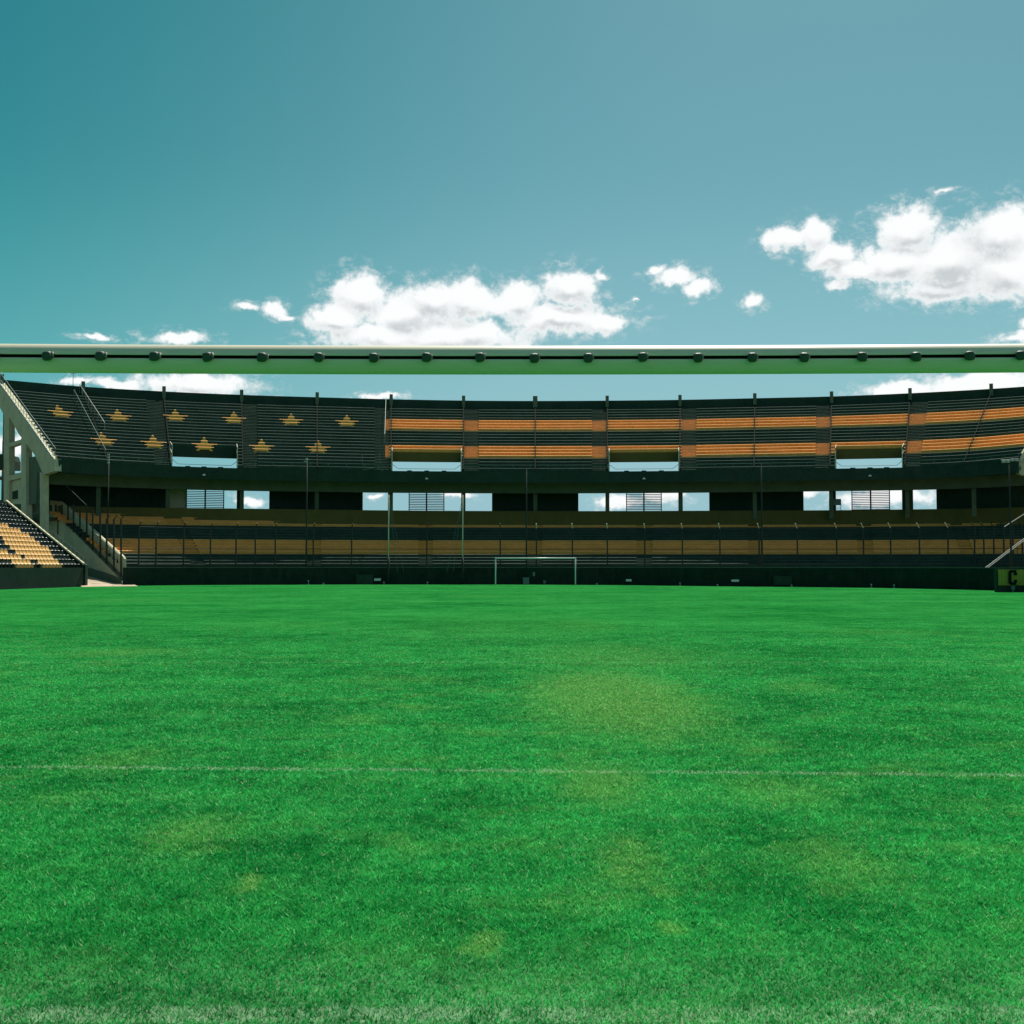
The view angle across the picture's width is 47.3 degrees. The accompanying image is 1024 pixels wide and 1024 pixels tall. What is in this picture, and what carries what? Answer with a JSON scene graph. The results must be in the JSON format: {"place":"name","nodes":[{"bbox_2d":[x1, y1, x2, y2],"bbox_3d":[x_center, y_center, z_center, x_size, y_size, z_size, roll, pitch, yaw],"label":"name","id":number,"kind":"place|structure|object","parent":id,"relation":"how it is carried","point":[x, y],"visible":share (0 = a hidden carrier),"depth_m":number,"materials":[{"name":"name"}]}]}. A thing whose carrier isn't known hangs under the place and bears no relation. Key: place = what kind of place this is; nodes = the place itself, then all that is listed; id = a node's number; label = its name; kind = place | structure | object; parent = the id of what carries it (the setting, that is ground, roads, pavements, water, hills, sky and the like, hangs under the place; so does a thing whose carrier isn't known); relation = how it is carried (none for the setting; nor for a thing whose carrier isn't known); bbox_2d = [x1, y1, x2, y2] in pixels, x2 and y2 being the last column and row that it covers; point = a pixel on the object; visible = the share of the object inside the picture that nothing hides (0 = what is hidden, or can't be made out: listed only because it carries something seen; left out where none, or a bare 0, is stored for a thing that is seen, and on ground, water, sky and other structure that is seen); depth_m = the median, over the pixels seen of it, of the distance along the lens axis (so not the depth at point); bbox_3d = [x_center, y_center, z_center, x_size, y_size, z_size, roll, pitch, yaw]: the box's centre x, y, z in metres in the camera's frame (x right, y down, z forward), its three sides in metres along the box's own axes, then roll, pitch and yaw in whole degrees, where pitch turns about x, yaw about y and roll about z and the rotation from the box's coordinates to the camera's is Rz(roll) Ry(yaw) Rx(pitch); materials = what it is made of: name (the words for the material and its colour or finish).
{"place":"outdoors","nodes":[
{"label":"outdoors","id":0,"kind":"place"},
{"bbox_2d":[0,584,1023,1023],"bbox_3d":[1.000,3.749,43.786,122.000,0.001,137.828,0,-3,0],"label":"pitch","id":1,"kind":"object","parent":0,"point":[400,606],"visible":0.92,"depth_m":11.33,"materials":[{"name":"green plant"}]},
{"bbox_2d":[81,576,136,586],"bbox_3d":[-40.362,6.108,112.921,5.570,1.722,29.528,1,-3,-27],"label":"pavement","id":2,"kind":"structure","parent":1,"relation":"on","point":[94,582],"depth_m":103.85,"materials":[{"name":"concrete"}]},
{"bbox_2d":[356,575,372,583],"bbox_3d":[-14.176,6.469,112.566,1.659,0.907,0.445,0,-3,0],"label":"cabinet","id":3,"kind":"object","parent":1,"relation":"on","point":[364,579],"visible":1,"depth_m":112.38,"materials":[{"name":"black paint"}]},
{"bbox_2d":[387,495,403,583],"bbox_3d":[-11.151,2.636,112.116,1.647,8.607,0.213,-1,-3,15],"label":"net pole","id":4,"kind":"object","parent":1,"relation":"on","point":[388,569],"visible":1,"depth_m":112.16,"materials":[{"name":"metal"}]},
{"bbox_2d":[447,495,463,584],"bbox_3d":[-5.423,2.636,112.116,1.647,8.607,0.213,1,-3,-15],"label":"net pole","id":5,"kind":"object","parent":1,"relation":"on","point":[462,577],"visible":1,"depth_m":112.15,"materials":[{"name":"metal"}]},
{"bbox_2d":[0,344,1023,374],"bbox_3d":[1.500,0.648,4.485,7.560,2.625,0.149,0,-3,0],"label":"football goal","id":6,"kind":"object","parent":1,"relation":"on","point":[511,360],"visible":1,"depth_m":4.51,"materials":[{"name":"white metal"}]},
{"bbox_2d":[523,577,529,583],"bbox_3d":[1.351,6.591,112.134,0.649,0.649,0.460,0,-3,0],"label":"equipment box","id":7,"kind":"object","parent":1,"relation":"on","point":[525,580],"visible":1,"depth_m":111.94,"materials":[{"name":"grey metal"}]},
{"bbox_2d":[495,558,575,584],"bbox_3d":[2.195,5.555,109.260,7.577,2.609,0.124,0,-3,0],"label":"football goal","id":8,"kind":"object","parent":1,"relation":"on","point":[535,558],"visible":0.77,"depth_m":109.27,"materials":[{"name":"white paint"}]},
{"bbox_2d":[123,567,1023,589],"bbox_3d":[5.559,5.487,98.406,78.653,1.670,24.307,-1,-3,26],"label":"perimeter wall","id":9,"kind":"structure","parent":1,"relation":"on","point":[973,578],"depth_m":107.77,"materials":[{"name":"concrete"}]},
{"bbox_2d":[138,521,1023,566],"bbox_3d":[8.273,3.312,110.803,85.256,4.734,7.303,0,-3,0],"label":"security fence","id":10,"kind":"object","parent":9,"relation":"on","point":[645,564],"visible":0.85,"depth_m":113.27,"materials":[{"name":"metal"}]},
{"bbox_2d":[773,576,791,584],"bbox_3d":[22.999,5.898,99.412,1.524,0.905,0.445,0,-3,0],"label":"cabinet","id":11,"kind":"object","parent":1,"relation":"on","point":[782,580],"visible":1,"depth_m":99.23,"materials":[{"name":"black paint"}]},
{"bbox_2d":[994,568,1023,591],"bbox_3d":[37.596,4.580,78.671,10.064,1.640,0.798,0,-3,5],"label":"corner board","id":12,"kind":"object","parent":1,"relation":"on","point":[1005,588],"visible":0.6,"depth_m":78.62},
{"bbox_2d":[998,570,1023,584],"bbox_3d":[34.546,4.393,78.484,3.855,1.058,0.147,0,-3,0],"label":"banner","id":13,"kind":"object","parent":12,"relation":"attached to","point":[1010,577],"visible":1,"depth_m":78.47,"materials":[{"name":"yellow fabric"}]},
{"bbox_2d":[0,0,1023,557],"label":"sky","id":14,"kind":"structure","parent":0,"point":[173,172],"materials":[{"name":"blue"}]},
{"label":"ground","id":15,"kind":"structure","parent":0,"visible":0},
{"bbox_2d":[0,500,87,588],"bbox_3d":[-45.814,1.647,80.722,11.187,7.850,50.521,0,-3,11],"label":"side stand","id":16,"kind":"object","parent":15,"relation":"on","point":[33,554],"visible":1,"depth_m":97.16,"materials":[{"name":"black paint"}]},
{"bbox_2d":[107,454,109,516],"bbox_3d":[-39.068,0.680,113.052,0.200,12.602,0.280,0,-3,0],"label":"lamp pole","id":17,"kind":"object","parent":15,"relation":"on","point":[108,459],"visible":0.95,"depth_m":113.17,"materials":[{"name":"metal"}]},
{"bbox_2d":[304,458,307,566],"bbox_3d":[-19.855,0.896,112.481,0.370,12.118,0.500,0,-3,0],"label":"lamp pole","id":18,"kind":"object","parent":15,"relation":"on","point":[306,461],"visible":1,"depth_m":112.52,"materials":[{"name":"metal"}]},
{"bbox_2d":[0,373,1023,583],"bbox_3d":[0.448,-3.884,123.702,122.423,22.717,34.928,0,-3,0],"label":"grandstand","id":19,"kind":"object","parent":15,"relation":"on","point":[952,448],"visible":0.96,"depth_m":124.72,"materials":[{"name":"black paint"}]},
{"bbox_2d":[12,490,17,498],"bbox_3d":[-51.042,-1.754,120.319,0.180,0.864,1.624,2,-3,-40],"label":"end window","id":20,"kind":"structure","parent":19,"relation":"in","point":[14,493],"depth_m":120.08,"materials":[{"name":"black glass"}]},
{"bbox_2d":[50,488,124,576],"bbox_3d":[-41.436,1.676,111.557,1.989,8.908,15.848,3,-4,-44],"label":"stair fence","id":21,"kind":"object","parent":19,"relation":"on","point":[99,531],"visible":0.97,"depth_m":109.48,"materials":[{"name":"metal"}]},
{"bbox_2d":[525,469,526,576],"bbox_3d":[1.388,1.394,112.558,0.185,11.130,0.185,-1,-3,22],"label":"lamp pole","id":22,"kind":"object","parent":15,"relation":"on","point":[526,526],"visible":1,"depth_m":112.49,"materials":[{"name":"metal"}]},
{"bbox_2d":[761,463,762,566],"bbox_3d":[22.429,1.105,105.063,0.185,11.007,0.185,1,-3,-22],"label":"lamp pole","id":23,"kind":"object","parent":15,"relation":"on","point":[761,523],"visible":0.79,"depth_m":104.99,"materials":[{"name":"metal"}]},
{"bbox_2d":[986,514,1023,566],"bbox_3d":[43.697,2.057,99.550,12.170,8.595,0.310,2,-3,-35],"label":"stair railing","id":24,"kind":"object","parent":15,"relation":"on","point":[1008,550],"visible":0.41,"depth_m":97.96,"materials":[{"name":"metal"}]},
{"bbox_2d":[1001,459,1018,566],"bbox_3d":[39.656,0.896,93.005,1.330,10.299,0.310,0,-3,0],"label":"lamp pole","id":25,"kind":"object","parent":15,"relation":"on","point":[1005,460],"visible":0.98,"depth_m":93.08,"materials":[{"name":"metal"}]}
]}

